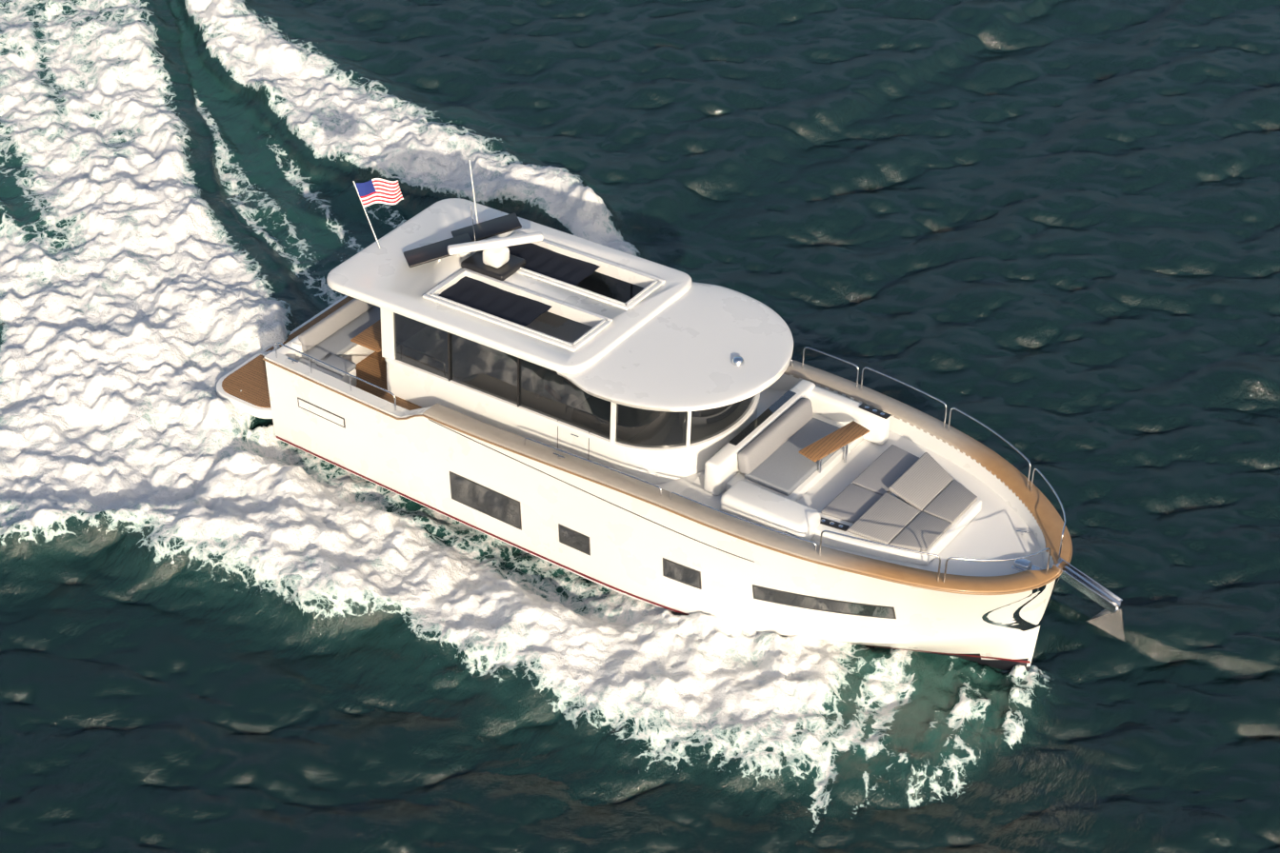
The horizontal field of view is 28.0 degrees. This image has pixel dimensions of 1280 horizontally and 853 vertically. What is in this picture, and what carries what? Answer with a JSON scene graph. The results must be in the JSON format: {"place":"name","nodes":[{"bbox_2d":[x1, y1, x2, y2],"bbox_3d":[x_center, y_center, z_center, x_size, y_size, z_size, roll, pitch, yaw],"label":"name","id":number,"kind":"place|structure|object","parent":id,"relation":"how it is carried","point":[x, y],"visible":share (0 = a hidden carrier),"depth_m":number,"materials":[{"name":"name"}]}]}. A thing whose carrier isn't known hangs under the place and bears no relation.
{"place":"outdoors","nodes":[
{"label":"outdoors","id":0,"kind":"place"},
{"bbox_2d":[380,350,386,363],"bbox_3d":[-5.072,-1.550,50.845,0.090,0.700,0.090,22,39,27],"label":"aft table leg","id":1,"kind":"object","parent":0,"point":[383,361],"visible":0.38,"depth_m":50.96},
{"bbox_2d":[380,307,395,359],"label":"pillar","id":2,"kind":"structure","parent":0,"point":[388,333],"depth_m":48.57,"materials":[{"name":"white plastic"}]},
{"bbox_2d":[458,252,471,257],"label":"gps dome","id":3,"kind":"structure","parent":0,"point":[466,254],"depth_m":49.34,"materials":[{"name":"white plastic"}]},
{"bbox_2d":[0,0,1279,852],"bbox_3d":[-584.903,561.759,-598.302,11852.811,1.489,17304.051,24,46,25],"label":"sea","id":4,"kind":"structure","parent":0,"point":[1043,234],"depth_m":51.70,"materials":[{"name":"liquid"}]},
{"bbox_2d":[216,295,347,419],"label":"swim platform","id":5,"kind":"structure","parent":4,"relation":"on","point":[249,408],"depth_m":51.23,"materials":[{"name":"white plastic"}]},
{"bbox_2d":[221,296,353,407],"bbox_3d":[-6.581,-1.634,52.811,1.580,0.028,4.800,22,39,27],"label":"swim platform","id":6,"kind":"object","parent":5,"relation":"on","point":[250,379],"visible":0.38,"depth_m":51.74,"materials":[{"name":"brown wood"}]},
{"bbox_2d":[264,298,1059,672],"bbox_3d":[0.658,1.133,48.777,15.850,3.540,5.360,22,39,27],"label":"hull","id":7,"kind":"object","parent":4,"relation":"in","point":[417,458],"visible":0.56,"depth_m":46.35,"materials":[{"name":"white paint"}]},
{"bbox_2d":[277,335,299,359],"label":"transom wall","id":8,"kind":"structure","parent":7,"relation":"attached to","point":[287,351],"depth_m":50.15,"materials":[{"name":"white plastic"}]},
{"bbox_2d":[297,397,345,428],"bbox_3d":[-6.173,-0.270,49.716,1.210,0.240,0.045,22,39,27],"label":"hull vent frame","id":9,"kind":"object","parent":7,"relation":"attached to","point":[322,410],"visible":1,"depth_m":49.69,"materials":[{"name":"silver metal"}]},
{"bbox_2d":[298,399,343,426],"bbox_3d":[-6.176,-0.267,49.712,1.150,0.180,0.040,22,39,27],"label":"name plate","id":10,"kind":"object","parent":9,"relation":"in","point":[321,412],"visible":1,"depth_m":49.71,"materials":[{"name":"grey plastic"}]},
{"bbox_2d":[264,350,431,418],"bbox_3d":[-5.586,-0.853,48.963,4.005,0.385,0.373,22,39,27],"label":"bulwark cap","id":11,"kind":"object","parent":7,"relation":"on","point":[344,388],"visible":0.92,"depth_m":49.06,"materials":[{"name":"white plastic"}]},
{"bbox_2d":[287,357,298,363],"bbox_3d":[-6.718,-1.264,49.691,0.260,0.085,0.040,22,40,27],"label":"cleat","id":12,"kind":"object","parent":11,"relation":"on","point":[292,360],"visible":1,"depth_m":49.67,"materials":[{"name":"silver metal"}]},
{"bbox_2d":[275,342,396,410],"bbox_3d":[-5.836,-0.980,49.074,3.030,0.376,0.103,22,39,27],"label":"guard rail","id":13,"kind":"object","parent":11,"relation":"on","point":[391,393],"visible":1,"depth_m":48.92,"materials":[{"name":"silver metal"}]},
{"bbox_2d":[449,471,521,530],"bbox_3d":[-1.473,0.218,49.898,1.670,0.690,5.167,22,39,27],"label":"window frame","id":14,"kind":"object","parent":7,"relation":"on","point":[490,490],"visible":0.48,"depth_m":48.09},
{"bbox_2d":[450,473,519,528],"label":"hull window","id":15,"kind":"structure","parent":14,"relation":"in","point":[486,501],"depth_m":48.13,"materials":[{"name":"grey glass"}]},
{"bbox_2d":[558,523,590,556],"bbox_3d":[0.225,0.907,48.979,0.710,0.450,5.158,22,39,27],"label":"window frame","id":16,"kind":"object","parent":7,"relation":"on","point":[559,526],"visible":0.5,"depth_m":47.20,"materials":[{"name":"silver metal"}]},
{"bbox_2d":[560,526,588,553],"bbox_3d":[0.225,0.907,48.979,0.640,0.380,5.161,22,39,27],"label":"hull window","id":17,"kind":"structure","parent":16,"relation":"in","point":[577,541],"depth_m":47.21,"materials":[{"name":"grey glass"}]},
{"bbox_2d":[428,419,754,562],"bbox_3d":[0.466,-0.057,48.142,7.100,0.238,5.311,22,39,27],"label":"hull trim line","id":18,"kind":"object","parent":7,"relation":"on","point":[590,493],"visible":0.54,"depth_m":46.24,"materials":[{"name":"grey metal"}]},
{"bbox_2d":[275,435,1030,663],"bbox_3d":[0.523,1.646,49.229,15.526,0.217,4.969,22,39,27],"label":"waterline stripe","id":19,"kind":"object","parent":7,"relation":"attached to","point":[545,558],"visible":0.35,"depth_m":48.21,"materials":[{"name":"red paint"}]},
{"bbox_2d":[262,358,1072,595],"bbox_3d":[0.720,-0.067,47.930,15.909,0.625,5.490,22,39,27],"label":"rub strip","id":20,"kind":"object","parent":7,"relation":"on","point":[689,518],"visible":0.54,"depth_m":45.31,"materials":[{"name":"brown wood"}]},
{"bbox_2d":[422,360,1070,593],"bbox_3d":[2.370,0.454,46.937,11.880,0.320,5.420,22,39,27],"label":"cap rail","id":21,"kind":"object","parent":20,"relation":"on","point":[1043,511],"visible":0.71,"depth_m":45.69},
{"bbox_2d":[553,452,565,459],"bbox_3d":[-1.462,0.548,46.485,0.260,0.085,0.040,22,39,27],"label":"cleat","id":22,"kind":"object","parent":21,"relation":"on","point":[559,456],"visible":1,"depth_m":46.47,"materials":[{"name":"silver metal"}]},
{"bbox_2d":[523,438,661,496],"bbox_3d":[-0.863,0.709,46.149,3.029,0.338,0.048,22,39,27],"label":"rail","id":23,"kind":"object","parent":21,"relation":"on","point":[659,488],"visible":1,"depth_m":46.05,"materials":[{"name":"silver metal"}]},
{"bbox_2d":[669,492,817,551],"bbox_3d":[1.774,1.663,44.745,2.905,0.281,0.093,21,45,22],"label":"rail","id":24,"kind":"object","parent":21,"relation":"on","point":[813,543],"visible":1,"depth_m":44.64,"materials":[{"name":"silver metal"}]},
{"bbox_2d":[801,346,859,388],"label":"rail","id":25,"kind":"object","parent":21,"relation":"on","point":[833,357],"visible":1,"depth_m":48.42,"materials":[{"name":"silver metal"}]},
{"bbox_2d":[819,530,940,581],"bbox_3d":[4.090,2.201,43.792,2.101,0.644,0.093,11,42,12],"label":"rail","id":26,"kind":"object","parent":21,"relation":"on","point":[937,556],"visible":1,"depth_m":43.60,"materials":[{"name":"silver metal"}]},
{"bbox_2d":[860,366,947,428],"bbox_3d":[4.916,-0.555,47.757,1.941,0.651,0.119,29,48,29],"label":"rail","id":27,"kind":"object","parent":21,"relation":"on","point":[944,403],"visible":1,"depth_m":47.60,"materials":[{"name":"silver metal"}]},
{"bbox_2d":[947,407,1031,488],"bbox_3d":[6.364,0.351,46.577,0.155,0.627,2.127,-27,48,-28],"label":"rail","id":28,"kind":"object","parent":21,"relation":"on","point":[1001,437],"visible":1,"depth_m":46.40,"materials":[{"name":"silver metal"}]},
{"bbox_2d":[943,547,1051,582],"bbox_3d":[6.120,2.412,43.769,1.928,0.729,0.226,-9,42,-10],"label":"bow rail","id":29,"kind":"object","parent":21,"relation":"on","point":[1036,553],"visible":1,"depth_m":43.56,"materials":[{"name":"silver metal"}]},
{"bbox_2d":[1030,468,1066,559],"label":"bow rail","id":30,"kind":"object","parent":21,"relation":"on","point":[1047,481],"visible":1,"depth_m":44.99,"materials":[{"name":"silver metal"}]},
{"bbox_2d":[662,558,701,589],"bbox_3d":[2.157,1.492,47.800,0.780,0.450,5.131,22,39,27],"label":"window frame","id":31,"kind":"object","parent":7,"relation":"on","point":[700,588],"visible":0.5,"depth_m":46.05,"materials":[{"name":"silver metal"}]},
{"bbox_2d":[663,560,699,587],"bbox_3d":[2.157,1.493,47.800,0.710,0.380,5.128,22,39,27],"label":"hull window","id":32,"kind":"structure","parent":31,"relation":"in","point":[681,573],"depth_m":46.06,"materials":[{"name":"grey glass"}]},
{"bbox_2d":[355,351,1046,577],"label":"deck","id":33,"kind":"structure","parent":7,"relation":"on","point":[988,531],"depth_m":46.19,"materials":[{"name":"white"}]},
{"bbox_2d":[291,337,374,386],"bbox_3d":[-5.656,-1.664,50.918,1.310,0.805,2.450,22,39,27],"label":"sofa base","id":34,"kind":"object","parent":33,"relation":"on","point":[356,353],"visible":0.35,"depth_m":50.26,"materials":[{"name":"white plastic"}]},
{"bbox_2d":[298,298,374,351],"bbox_3d":[-6.002,-2.115,50.934,0.203,0.365,2.200,22,39,27],"label":"seat backrest","id":35,"kind":"object","parent":34,"relation":"on","point":[327,327],"visible":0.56,"depth_m":50.73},
{"bbox_2d":[301,305,380,376],"bbox_3d":[-5.580,-1.717,50.817,1.130,0.120,2.305,22,39,27],"label":"cockpit sofa","id":36,"kind":"object","parent":34,"relation":"on","point":[331,349],"visible":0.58,"depth_m":50.53,"materials":[{"name":"grey fabric"}]},
{"bbox_2d":[350,319,381,352],"bbox_3d":[-5.062,-1.846,50.641,0.700,0.046,1.200,22,39,27],"label":"table","id":37,"kind":"object","parent":33,"relation":"on","point":[370,337],"visible":0.42,"depth_m":50.42,"materials":[{"name":"brown wood"}]},
{"bbox_2d":[386,361,757,483],"bbox_3d":[-1.033,-0.661,48.957,6.880,1.378,3.700,22,39,27],"label":"cabin","id":38,"kind":"object","parent":33,"relation":"on","point":[415,389],"visible":0.12,"depth_m":47.35,"materials":[{"name":"white plastic"}]},
{"bbox_2d":[384,319,759,454],"bbox_3d":[-1.004,-1.106,48.638,6.915,0.333,3.770,22,39,27],"label":"window sill trim","id":39,"kind":"structure","parent":38,"relation":"on","point":[570,330],"depth_m":47.55,"materials":[{"name":"white plastic"}]},
{"bbox_2d":[393,271,755,447],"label":"cabin windows","id":40,"kind":"structure","parent":38,"relation":"on","point":[548,392],"depth_m":47.06,"materials":[{"name":"black glass"}]},
{"bbox_2d":[447,332,450,380],"bbox_3d":[-3.564,-1.331,47.884,0.031,1.190,0.040,22,39,27],"label":"mullion","id":41,"kind":"object","parent":40,"relation":"on","point":[449,360],"visible":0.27,"depth_m":47.90,"materials":[{"name":"black plastic"}]},
{"bbox_2d":[326,198,692,374],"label":"roof","id":42,"kind":"structure","parent":40,"relation":"on","point":[386,276],"depth_m":48.44,"materials":[{"name":"white plastic"}]},
{"bbox_2d":[352,180,380,248],"bbox_3d":[-5.255,-4.059,49.428,0.653,1.344,0.038,22,40,27],"label":"flag pole","id":43,"kind":"object","parent":42,"relation":"on","point":[368,218],"visible":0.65,"depth_m":49.44,"materials":[{"name":"white metal"}]},
{"bbox_2d":[355,178,403,207],"bbox_3d":[-5.018,-4.527,49.477,0.612,0.516,0.797,22,39,27],"label":"flag","id":44,"kind":"object","parent":43,"relation":"attached to","point":[374,190],"visible":1,"depth_m":49.44,"materials":[{"name":"multicoloured fabric"}]},
{"bbox_2d":[403,233,472,267],"bbox_3d":[-3.843,-3.369,49.074,1.300,0.294,0.577,-11,42,-13],"label":"solar panel","id":45,"kind":"object","parent":42,"relation":"on","point":[427,253],"visible":0.81,"depth_m":49.06,"materials":[{"name":"black plastic"}]},
{"bbox_2d":[468,160,478,223],"bbox_3d":[-3.205,-4.415,49.636,0.022,1.572,0.402,-14,43,-16],"label":"whip","id":46,"kind":"object","parent":42,"relation":"on","point":[473,190],"visible":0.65,"depth_m":49.56,"materials":[{"name":"white plastic"}]},
{"bbox_2d":[470,204,476,240],"bbox_3d":[-3.175,-3.746,49.078,0.167,1.098,0.020,22,39,27],"label":"whip","id":47,"kind":"object","parent":42,"relation":"on","point":[472,223],"visible":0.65,"depth_m":48.99,"materials":[{"name":"silver metal"}]},
{"bbox_2d":[451,212,521,241],"bbox_3d":[-2.969,-3.808,49.623,1.300,0.294,0.577,-11,42,-13],"label":"solar panel","id":48,"kind":"object","parent":42,"relation":"on","point":[498,226],"visible":0.83,"depth_m":49.61,"materials":[{"name":"black plastic"}]},
{"bbox_2d":[460,250,525,280],"bbox_3d":[-2.794,-3.106,48.978,1.000,0.182,0.800,22,39,27],"label":"radar base","id":49,"kind":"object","parent":42,"relation":"on","point":[503,272],"depth_m":48.78,"materials":[{"name":"black plastic"}]},
{"bbox_2d":[447,231,542,268],"bbox_3d":[-2.745,-3.347,48.777,1.274,0.509,1.520,22,39,27],"label":"radar","id":50,"kind":"object","parent":42,"relation":"on","point":[496,252],"visible":1,"depth_m":48.62,"materials":[{"name":"white plastic"}]},
{"bbox_2d":[422,267,612,351],"bbox_3d":[-2.281,-2.191,47.691,3.480,0.184,1.280,22,39,27],"label":"sunroof frame","id":51,"kind":"object","parent":42,"relation":"on","point":[584,340],"visible":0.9,"depth_m":47.33,"materials":[{"name":"white plastic"}]},
{"bbox_2d":[429,269,606,346],"bbox_3d":[-2.277,-2.126,47.746,3.280,0.378,1.100,22,39,27],"label":"sunroof liner","id":52,"kind":"object","parent":42,"relation":"on","point":[593,321],"visible":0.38,"depth_m":47.82,"materials":[{"name":"white plastic"}]},
{"bbox_2d":[438,276,551,326],"bbox_3d":[-2.780,-2.321,48.024,2.066,0.112,1.100,22,39,27],"label":"sunroof shade","id":53,"kind":"object","parent":52,"relation":"in","point":[492,300],"visible":0.77,"depth_m":48.06,"materials":[{"name":"black fabric"}]},
{"bbox_2d":[506,233,659,305],"bbox_3d":[-1.314,-2.915,48.933,3.280,0.378,1.100,22,39,27],"label":"sunroof liner","id":54,"kind":"object","parent":42,"relation":"on","point":[646,282],"visible":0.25,"depth_m":48.88,"materials":[{"name":"white plastic"}]},
{"bbox_2d":[507,242,599,285],"bbox_3d":[-1.858,-3.125,49.234,1.968,0.109,1.100,22,39,27],"label":"sunroof shade","id":55,"kind":"object","parent":54,"relation":"in","point":[554,265],"visible":0.6,"depth_m":49.22,"materials":[{"name":"black fabric"}]},
{"bbox_2d":[509,230,665,310],"bbox_3d":[-1.307,-2.989,48.892,3.480,0.184,1.280,22,39,27],"label":"sunroof frame","id":56,"kind":"object","parent":42,"relation":"on","point":[649,291],"visible":0.67,"depth_m":48.38,"materials":[{"name":"white plastic"}]},
{"bbox_2d":[556,281,793,411],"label":"cabin roof","id":57,"kind":"structure","parent":42,"relation":"attached to","point":[681,352],"depth_m":46.48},
{"bbox_2d":[731,356,744,366],"bbox_3d":[1.769,-1.191,46.331,0.240,0.134,0.240,22,39,27],"label":"dome light","id":58,"kind":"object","parent":42,"relation":"on","point":[737,361],"depth_m":46.27,"materials":[{"name":"silver metal"}]},
{"bbox_2d":[517,358,519,406],"bbox_3d":[-2.237,-0.840,47.134,0.031,1.190,0.040,22,39,27],"label":"mullion","id":59,"kind":"object","parent":40,"relation":"on","point":[517,382],"visible":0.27,"depth_m":47.13,"materials":[{"name":"black plastic"}]},
{"bbox_2d":[609,401,616,442],"bbox_3d":[-0.478,-0.191,46.142,0.102,1.193,0.056,22,39,27],"label":"mullion","id":60,"kind":"object","parent":40,"relation":"on","point":[612,438],"visible":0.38,"depth_m":46.20},
{"bbox_2d":[685,411,691,446],"bbox_3d":[0.879,-0.120,46.026,0.072,1.192,0.077,22,39,27],"label":"mullion","id":61,"kind":"object","parent":40,"relation":"on","point":[689,425],"visible":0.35,"depth_m":46.11},
{"bbox_2d":[703,379,890,540],"bbox_3d":[2.939,0.624,46.559,2.375,0.680,3.920,22,39,27],"label":"sofa base","id":62,"kind":"object","parent":33,"relation":"on","point":[743,497],"visible":0.67,"depth_m":46.10,"materials":[{"name":"white plastic"}]},
{"bbox_2d":[728,390,796,445],"bbox_3d":[2.252,-0.163,47.058,0.160,0.020,2.100,22,39,27],"label":"skylight","id":63,"kind":"object","parent":62,"relation":"on","point":[757,422],"visible":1,"depth_m":47.02,"materials":[{"name":"black glass"}]},
{"bbox_2d":[737,398,813,474],"bbox_3d":[2.481,0.161,46.943,0.303,0.449,2.300,22,39,27],"label":"seat backrest","id":64,"kind":"object","parent":62,"relation":"on","point":[763,446],"visible":0.96,"depth_m":46.74,"materials":[{"name":"beige fabric"}]},
{"bbox_2d":[744,417,839,496],"bbox_3d":[2.905,0.525,46.840,0.950,0.130,2.300,22,39,27],"label":"seat cushion","id":65,"kind":"object","parent":62,"relation":"on","point":[787,469],"visible":0.6,"depth_m":46.51,"materials":[{"name":"grey fabric"}]},
{"bbox_2d":[859,402,890,419],"bbox_3d":[4.338,-0.285,47.429,0.626,0.030,0.191,22,39,27],"label":"cup holder panel","id":66,"kind":"object","parent":62,"relation":"on","point":[877,412],"visible":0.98,"depth_m":47.40,"materials":[{"name":"black plastic"}]},
{"bbox_2d":[818,459,821,473],"bbox_3d":[3.254,0.711,46.464,0.060,0.640,0.060,22,39,27],"label":"table leg","id":67,"kind":"object","parent":33,"relation":"on","point":[819,465],"visible":0.42,"depth_m":46.43,"materials":[{"name":"silver metal"}]},
{"bbox_2d":[843,443,848,462],"bbox_3d":[3.773,0.387,46.957,0.060,0.640,0.060,22,39,27],"label":"table leg","id":68,"kind":"object","parent":33,"relation":"on","point":[846,453],"visible":0.65,"depth_m":47.01,"materials":[{"name":"silver metal"}]},
{"bbox_2d":[798,420,869,461],"bbox_3d":[3.523,0.270,46.517,0.720,0.041,1.518,22,39,27],"label":"table top","id":69,"kind":"object","parent":68,"relation":"on","point":[833,442],"visible":1,"depth_m":46.48,"materials":[{"name":"brown wood"}]},
{"bbox_2d":[811,480,981,565],"bbox_3d":[4.653,1.497,45.779,2.200,0.220,3.120,22,39,27],"label":"sunbed base","id":70,"kind":"object","parent":33,"relation":"on","point":[952,531],"visible":0.33,"depth_m":44.92,"materials":[{"name":"white plastic"}]},
{"bbox_2d":[820,517,849,531],"bbox_3d":[3.377,1.714,45.190,0.633,0.031,0.242,22,40,27],"label":"cup holder panel","id":71,"kind":"object","parent":70,"relation":"on","point":[845,528],"visible":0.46,"depth_m":45.14,"materials":[{"name":"black plastic"}]},
{"bbox_2d":[820,483,881,523],"bbox_3d":[3.775,1.388,45.636,0.676,0.075,1.050,22,39,27],"label":"pad","id":72,"kind":"object","parent":70,"relation":"on","point":[851,503],"visible":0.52,"depth_m":45.59,"materials":[{"name":"grey fabric"}]},
{"bbox_2d":[847,492,919,544],"bbox_3d":[4.293,1.663,45.160,0.720,0.179,1.378,22,39,27],"label":"pad","id":73,"kind":"object","parent":70,"relation":"on","point":[886,518],"visible":0.96,"depth_m":45.13,"materials":[{"name":"grey fabric"}]},
{"bbox_2d":[852,444,919,496],"bbox_3d":[4.497,0.796,46.526,0.676,0.076,1.470,22,39,27],"label":"pad","id":74,"kind":"object","parent":70,"relation":"on","point":[883,472],"visible":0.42,"depth_m":46.46,"materials":[{"name":"grey fabric"}]},
{"bbox_2d":[889,511,951,551],"bbox_3d":[4.916,1.894,44.957,0.616,0.075,1.175,22,39,27],"label":"pad","id":75,"kind":"object","parent":70,"relation":"on","point":[922,531],"visible":0.94,"depth_m":44.93,"materials":[{"name":"grey fabric"}]},
{"bbox_2d":[888,452,953,511],"bbox_3d":[5.095,0.986,46.100,0.704,0.257,1.378,22,39,27],"label":"pad","id":76,"kind":"object","parent":70,"relation":"on","point":[923,481],"visible":0.98,"depth_m":46.01,"materials":[{"name":"grey fabric"}]},
{"bbox_2d":[922,480,977,524],"bbox_3d":[5.590,1.342,45.788,0.616,0.075,1.175,22,39,27],"label":"pad","id":77,"kind":"object","parent":70,"relation":"on","point":[952,502],"visible":0.85,"depth_m":45.68,"materials":[{"name":"grey fabric"}]},
{"bbox_2d":[767,373,1053,568],"bbox_3d":[0.642,0.181,48.158,15.722,1.270,4.718,22,39,27],"label":"bulwark","id":78,"kind":"object","parent":33,"relation":"on","point":[947,451],"visible":0.23,"depth_m":47.01,"materials":[{"name":"white plastic"}]},
{"bbox_2d":[1016,530,1030,535],"bbox_3d":[6.809,1.893,45.595,0.260,0.087,0.044,6,41,7],"label":"cleat","id":79,"kind":"object","parent":33,"relation":"on","point":[1023,532],"visible":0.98,"depth_m":45.57,"materials":[{"name":"silver metal"}]},
{"bbox_2d":[1011,564,1042,572],"bbox_3d":[6.690,2.450,44.904,0.700,0.014,0.300,22,39,27],"label":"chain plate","id":80,"kind":"object","parent":33,"relation":"on","point":[1033,568],"visible":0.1,"depth_m":44.85,"materials":[{"name":"silver metal"}]},
{"bbox_2d":[1013,557,1032,571],"bbox_3d":[6.692,2.405,44.873,0.300,0.140,0.220,22,39,27],"label":"windlass","id":81,"kind":"object","parent":80,"relation":"on","point":[1024,564],"visible":0.96,"depth_m":44.80,"materials":[{"name":"silver metal"}]},
{"bbox_2d":[752,584,896,619],"bbox_3d":[4.338,2.174,46.484,2.471,0.586,4.780,22,39,27],"label":"window frame","id":82,"kind":"object","parent":7,"relation":"on","point":[893,611],"visible":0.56,"depth_m":45.04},
{"bbox_2d":[754,586,893,618],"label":"hull window","id":83,"kind":"structure","parent":82,"relation":"in","point":[806,602],"depth_m":45.06,"materials":[{"name":"grey glass"}]},
{"bbox_2d":[981,577,1059,631],"bbox_3d":[6.854,2.920,44.939,0.947,1.298,1.890,22,39,27],"label":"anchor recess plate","id":84,"kind":"object","parent":7,"relation":"on","point":[1023,625],"visible":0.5,"depth_m":44.79,"materials":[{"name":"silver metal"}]},
{"bbox_2d":[1050,558,1122,614],"bbox_3d":[7.675,2.734,44.149,1.297,0.532,0.245,22,39,27],"label":"bow roller","id":85,"kind":"object","parent":7,"relation":"on","point":[1089,592],"visible":0.69,"depth_m":44.10,"materials":[{"name":"silver metal"}]},
{"bbox_2d":[1062,565,1120,609],"bbox_3d":[7.758,2.766,44.103,1.117,0.443,0.050,22,39,27],"label":"anchor shank","id":86,"kind":"object","parent":85,"relation":"attached to","point":[1072,573],"visible":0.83,"depth_m":44.08,"materials":[{"name":"silver metal"}]},
{"bbox_2d":[1086,605,1124,641],"bbox_3d":[8.101,3.334,44.203,0.640,0.650,0.540,22,39,27],"label":"anchor","id":87,"kind":"object","parent":85,"relation":"attached to","point":[1108,621],"visible":0.82,"depth_m":44.12,"materials":[{"name":"silver metal"}]},
{"label":"cabin floor","id":88,"kind":"structure","parent":0,"visible":0},
{"bbox_2d":[535,311,568,327],"bbox_3d":[-2.214,-2.048,50.732,2.000,0.900,0.750,22,39,27],"label":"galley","id":89,"kind":"object","parent":88,"relation":"on","point":[551,319],"visible":0.02,"depth_m":50.02,"materials":[{"name":"black"}]}
]}

